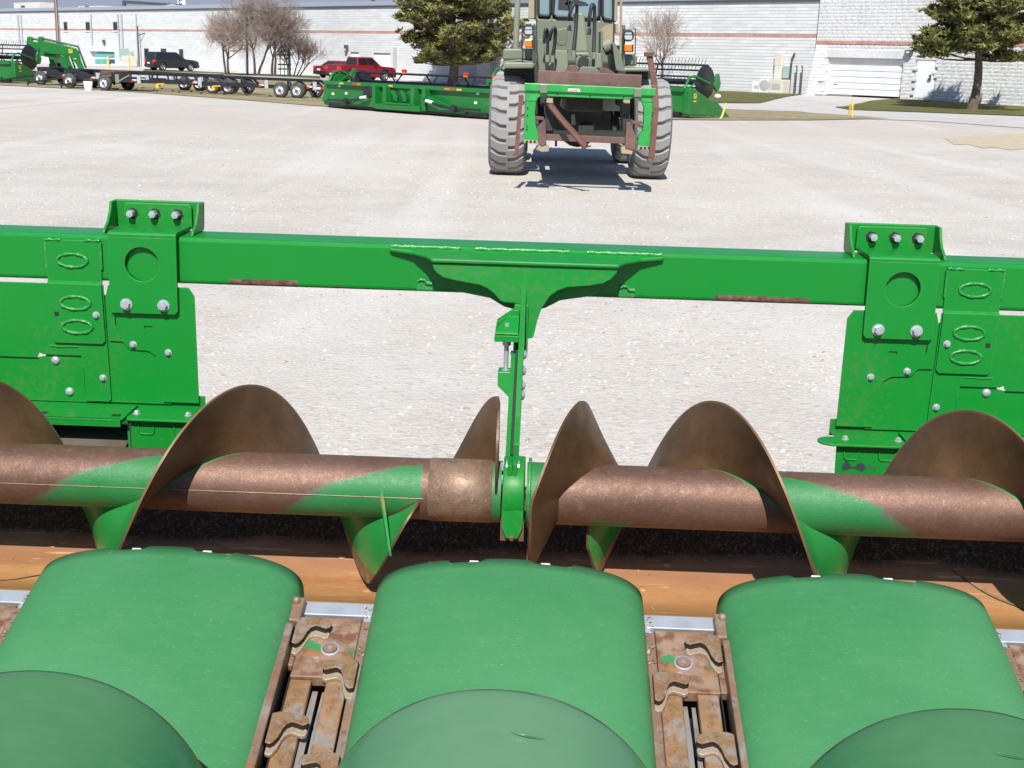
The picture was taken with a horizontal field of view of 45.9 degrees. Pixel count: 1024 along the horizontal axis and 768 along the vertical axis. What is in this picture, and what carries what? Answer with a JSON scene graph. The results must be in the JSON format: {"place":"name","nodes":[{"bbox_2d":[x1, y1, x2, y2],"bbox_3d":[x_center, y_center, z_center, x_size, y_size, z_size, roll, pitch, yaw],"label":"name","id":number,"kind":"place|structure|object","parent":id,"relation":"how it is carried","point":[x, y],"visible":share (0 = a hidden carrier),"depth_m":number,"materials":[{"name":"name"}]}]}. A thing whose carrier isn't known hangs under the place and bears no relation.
{"place":"outdoors","nodes":[
{"label":"outdoors","id":0,"kind":"place"},
{"bbox_2d":[0,79,327,105],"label":"grass verge","id":1,"kind":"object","parent":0,"point":[263,94],"depth_m":58.72,"materials":[{"name":"beige plant"}]},
{"bbox_2d":[0,40,52,82],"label":"cutting platform","id":2,"kind":"structure","parent":1,"relation":"on","point":[29,57],"depth_m":65.05,"materials":[{"name":"green paint"}]},
{"bbox_2d":[49,57,61,71],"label":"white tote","id":3,"kind":"object","parent":1,"relation":"on","point":[58,62],"visible":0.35,"depth_m":71.74,"materials":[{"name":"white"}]},
{"bbox_2d":[26,37,86,73],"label":"loader arms","id":4,"kind":"object","parent":1,"relation":"on","point":[62,51],"visible":0.75,"depth_m":69.66},
{"bbox_2d":[1,67,222,90],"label":"trailer","id":5,"kind":"object","parent":1,"relation":"on","point":[52,72],"visible":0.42,"depth_m":62.53,"materials":[{"name":"black metal"}]},
{"bbox_2d":[27,69,263,93],"bbox_3d":[-18.014,-14.851,59.275,13.111,0.920,2.184,6,16,16],"label":"trailer","id":6,"kind":"object","parent":1,"relation":"on","point":[81,75],"visible":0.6,"depth_m":59.20,"materials":[{"name":"black metal"}]},
{"bbox_2d":[60,70,323,97],"bbox_3d":[-14.942,-14.147,56.983,14.517,0.920,2.184,6,16,17],"label":"trailer","id":7,"kind":"object","parent":1,"relation":"on","point":[299,88],"visible":0.98,"depth_m":56.49,"materials":[{"name":"black metal"}]},
{"bbox_2d":[0,0,395,8],"label":"sky","id":8,"kind":"structure","parent":0,"point":[4,4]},
{"bbox_2d":[143,69,319,78],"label":"grass verge","id":9,"kind":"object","parent":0,"point":[158,70],"depth_m":109.73,"materials":[{"name":"plant"}]},
{"bbox_2d":[144,51,198,70],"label":"parked suv","id":10,"kind":"object","parent":9,"relation":"on","point":[163,61],"visible":1,"depth_m":114.16,"materials":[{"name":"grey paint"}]},
{"bbox_2d":[205,0,305,75],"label":"bare tree","id":11,"kind":"object","parent":9,"relation":"on","point":[250,13],"visible":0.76,"depth_m":102.19,"materials":[{"name":"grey plant"}]},
{"bbox_2d":[249,0,316,75],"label":"bare tree","id":12,"kind":"object","parent":9,"relation":"on","point":[285,17],"visible":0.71,"depth_m":102.36,"materials":[{"name":"brown plant"}]},
{"bbox_2d":[278,11,290,75],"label":"ladder pole","id":13,"kind":"object","parent":9,"relation":"on","point":[288,68],"visible":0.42,"depth_m":105.04,"materials":[{"name":"grey metal"}]},
{"bbox_2d":[276,31,330,75],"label":"bare tree","id":14,"kind":"object","parent":9,"relation":"on","point":[304,50],"visible":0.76,"depth_m":106.24,"materials":[{"name":"brown plant"}]},
{"bbox_2d":[392,0,529,83],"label":"pine tree","id":15,"kind":"object","parent":9,"relation":"on","point":[459,43],"visible":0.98,"depth_m":89.67,"materials":[{"name":"green plant"}]},
{"bbox_2d":[43,70,485,84],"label":"asphalt lane","id":16,"kind":"structure","parent":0,"point":[297,77],"depth_m":99.27,"materials":[{"name":"grey asphalt"}]},
{"bbox_2d":[87,56,129,69],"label":"pipe fence","id":17,"kind":"object","parent":16,"relation":"on","point":[127,58],"visible":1,"depth_m":104.81,"materials":[{"name":"white metal"}]},
{"bbox_2d":[196,5,282,74],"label":"bare tree","id":18,"kind":"object","parent":16,"relation":"on","point":[232,29],"visible":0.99,"depth_m":100.84,"materials":[{"name":"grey plant"}]},
{"bbox_2d":[243,5,250,74],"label":"floodlight pole","id":19,"kind":"object","parent":16,"relation":"on","point":[247,67],"visible":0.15,"depth_m":103.98,"materials":[{"name":"grey metal"}]},
{"bbox_2d":[325,57,395,80],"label":"pickup truck","id":20,"kind":"object","parent":16,"relation":"on","point":[369,64],"visible":0.62,"depth_m":95.07,"materials":[{"name":"red paint"}]},
{"bbox_2d":[0,60,1023,654],"bbox_3d":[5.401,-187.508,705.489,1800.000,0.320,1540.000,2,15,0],"label":"gravel yard","id":21,"kind":"structure","parent":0,"point":[370,378],"depth_m":15.59,"materials":[{"name":"grey gravel"}]},
{"bbox_2d":[54,0,59,43],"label":"utility pole","id":22,"kind":"object","parent":21,"relation":"on","point":[56,20],"visible":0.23,"depth_m":100.53,"materials":[{"name":"brown wood"}]},
{"bbox_2d":[83,79,92,90],"bbox_3d":[-20.009,-14.128,57.120,0.440,0.531,0.418,2,15,0],"label":"bucket","id":23,"kind":"object","parent":21,"relation":"on","point":[87,85],"visible":1,"depth_m":57.00,"materials":[{"name":"white plastic"}]},
{"bbox_2d":[111,56,136,66],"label":"generator box","id":24,"kind":"object","parent":21,"relation":"on","point":[133,60],"visible":0.56,"depth_m":133.97,"materials":[{"name":"beige metal"}]},
{"bbox_2d":[124,51,132,55],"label":"junction box","id":25,"kind":"object","parent":24,"relation":"on","point":[128,53],"visible":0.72,"depth_m":134.72,"materials":[{"name":"green"}]},
{"bbox_2d":[136,26,144,66],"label":"service mast","id":26,"kind":"object","parent":21,"relation":"on","point":[138,34],"visible":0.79,"depth_m":132.82,"materials":[{"name":"grey metal"}]},
{"bbox_2d":[313,61,345,77],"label":"parked sedan","id":27,"kind":"object","parent":21,"relation":"on","point":[320,70],"visible":0.3,"depth_m":102.35,"materials":[{"name":"red paint"}]},
{"bbox_2d":[322,68,496,117],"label":"cutting platform","id":28,"kind":"structure","parent":21,"relation":"on","point":[361,89],"depth_m":43.42,"materials":[{"name":"green paint"}]},
{"bbox_2d":[0,0,902,96],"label":"warehouse","id":29,"kind":"structure","parent":21,"relation":"on","point":[737,44],"depth_m":103.58,"materials":[{"name":"grey"}]},
{"bbox_2d":[14,2,53,7],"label":"rooftop unit","id":30,"kind":"object","parent":29,"relation":"on","point":[34,5],"visible":0.5,"depth_m":163.74,"materials":[{"name":"beige metal"}]},
{"bbox_2d":[63,22,67,31],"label":"window","id":31,"kind":"structure","parent":29,"relation":"in","point":[65,23],"depth_m":145.27,"materials":[{"name":"grey glass"}]},
{"bbox_2d":[85,22,90,31],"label":"window","id":32,"kind":"structure","parent":29,"relation":"in","point":[87,23],"depth_m":141.30,"materials":[{"name":"grey glass"}]},
{"bbox_2d":[113,22,117,31],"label":"window","id":33,"kind":"structure","parent":29,"relation":"in","point":[114,23],"depth_m":136.75,"materials":[{"name":"grey glass"}]},
{"bbox_2d":[119,48,127,60],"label":"meter cabinet","id":34,"kind":"object","parent":29,"relation":"attached to","point":[121,52],"visible":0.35,"depth_m":135.57,"materials":[{"name":"green"}]},
{"bbox_2d":[143,48,148,58],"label":"window","id":35,"kind":"structure","parent":29,"relation":"in","point":[146,50],"depth_m":132.90,"materials":[{"name":"grey glass"}]},
{"bbox_2d":[122,0,182,5],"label":"roof monitor","id":36,"kind":"object","parent":29,"relation":"on","point":[131,3],"visible":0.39,"depth_m":155.02,"materials":[{"name":"white metal"}]},
{"bbox_2d":[178,0,186,4],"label":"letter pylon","id":37,"kind":"object","parent":29,"relation":"on","point":[183,2],"visible":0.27,"depth_m":157.82,"materials":[{"name":"white metal"}]},
{"bbox_2d":[230,50,238,71],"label":"door","id":38,"kind":"structure","parent":29,"relation":"in","point":[234,61],"depth_m":120.86,"materials":[{"name":"white metal"}]},
{"bbox_2d":[351,52,358,56],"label":"door","id":39,"kind":"structure","parent":29,"relation":"in","point":[353,54],"depth_m":107.17,"materials":[{"name":"white"}]},
{"bbox_2d":[374,53,390,66],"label":"door","id":40,"kind":"structure","parent":29,"relation":"in","point":[383,59],"depth_m":104.55,"materials":[{"name":"white"}]},
{"bbox_2d":[476,54,490,79],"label":"door","id":41,"kind":"structure","parent":29,"relation":"in","point":[483,69],"depth_m":96.05,"materials":[{"name":"white metal"}]},
{"bbox_2d":[774,52,783,79],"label":"tall meter panel","id":42,"kind":"object","parent":29,"relation":"attached to","point":[778,63],"visible":0.9,"depth_m":76.81,"materials":[{"name":"beige metal"}]},
{"bbox_2d":[782,66,789,78],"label":"green meter box","id":43,"kind":"object","parent":29,"relation":"attached to","point":[786,72],"visible":1,"depth_m":76.52,"materials":[{"name":"green metal"}]},
{"bbox_2d":[0,199,1023,767],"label":"corn header","id":44,"kind":"object","parent":21,"relation":"on","point":[244,577],"visible":1,"depth_m":3.00,"materials":[{"name":"paint"}]},
{"bbox_2d":[488,0,672,177],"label":"wheel loader","id":45,"kind":"object","parent":21,"relation":"on","point":[574,35],"visible":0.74,"depth_m":20.90,"materials":[{"name":"metal"}]},
{"bbox_2d":[513,52,658,160],"bbox_3d":[1.151,-4.352,18.846,2.230,1.633,1.065,2,15,0],"label":"header lifting frame","id":46,"kind":"object","parent":45,"relation":"hanging from","point":[624,88],"visible":1,"depth_m":18.63,"materials":[{"name":"bright green paint"},{"name":"rusty red-brown steel"}]},
{"bbox_2d":[486,57,728,116],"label":"cutting platform","id":47,"kind":"structure","parent":21,"relation":"on","point":[691,101],"depth_m":46.56,"materials":[{"name":"green paint"}]},
{"bbox_2d":[752,81,758,91],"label":"condenser unit","id":48,"kind":"object","parent":21,"relation":"on","point":[755,86],"visible":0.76,"depth_m":77.52,"materials":[{"name":"white metal"}]},
{"bbox_2d":[755,79,769,92],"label":"condenser unit","id":49,"kind":"object","parent":21,"relation":"on","point":[764,85],"visible":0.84,"depth_m":76.91,"materials":[{"name":"white metal"}]},
{"bbox_2d":[769,79,791,93],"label":"condenser unit","id":50,"kind":"object","parent":21,"relation":"on","point":[779,86],"visible":0.94,"depth_m":76.15,"materials":[{"name":"beige metal"}]},
{"bbox_2d":[789,53,802,93],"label":"conduit pipe","id":51,"kind":"object","parent":21,"relation":"on","point":[796,74],"visible":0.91,"depth_m":76.00,"materials":[{"name":"grey metal"}]},
{"bbox_2d":[805,0,1023,105],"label":"block building","id":52,"kind":"structure","parent":21,"relation":"on","point":[863,37],"depth_m":71.38,"materials":[{"name":"white painted concrete block"},{"name":"white metal"}]},
{"bbox_2d":[945,134,1023,149],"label":"dry patch","id":53,"kind":"object","parent":21,"relation":"on","point":[1011,141],"visible":1,"depth_m":36.24,"materials":[{"name":"soil"}]},
{"bbox_2d":[709,91,800,102],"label":"lawn","id":54,"kind":"structure","parent":0,"point":[738,97],"depth_m":69.06,"materials":[{"name":"plant"}]},
{"bbox_2d":[616,3,691,77],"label":"bare tree","id":55,"kind":"object","parent":54,"relation":"on","point":[656,27],"visible":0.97,"depth_m":78.23,"materials":[{"name":"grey plant"}]},
{"bbox_2d":[673,110,887,119],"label":"grass verge","id":56,"kind":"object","parent":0,"point":[755,115],"depth_m":50.03,"materials":[{"name":"beige plant"}]},
{"bbox_2d":[720,103,726,117],"bbox_3d":[8.063,-10.421,46.224,0.261,0.635,0.082,2,15,0],"label":"bollard","id":57,"kind":"object","parent":56,"relation":"on","point":[724,108],"visible":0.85,"depth_m":46.18,"materials":[{"name":"yellow metal"}]},
{"bbox_2d":[851,99,853,116],"bbox_3d":[14.491,-11.729,51.495,0.103,0.740,0.071,2,15,0],"label":"bollard","id":58,"kind":"object","parent":56,"relation":"on","point":[852,107],"visible":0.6,"depth_m":51.45,"materials":[{"name":"yellow metal"}]},
{"bbox_2d":[718,95,1023,127],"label":"driveway","id":59,"kind":"structure","parent":0,"point":[815,104],"depth_m":57.77,"materials":[{"name":"concrete"}]},
{"bbox_2d":[837,98,1023,114],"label":"lawn","id":60,"kind":"structure","parent":0,"point":[909,105],"depth_m":63.01,"materials":[{"name":"green plant"}]},
{"bbox_2d":[908,0,1023,109],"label":"pine tree","id":61,"kind":"object","parent":60,"relation":"on","point":[981,29],"visible":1,"depth_m":59.67,"materials":[{"name":"green plant"}]}
]}

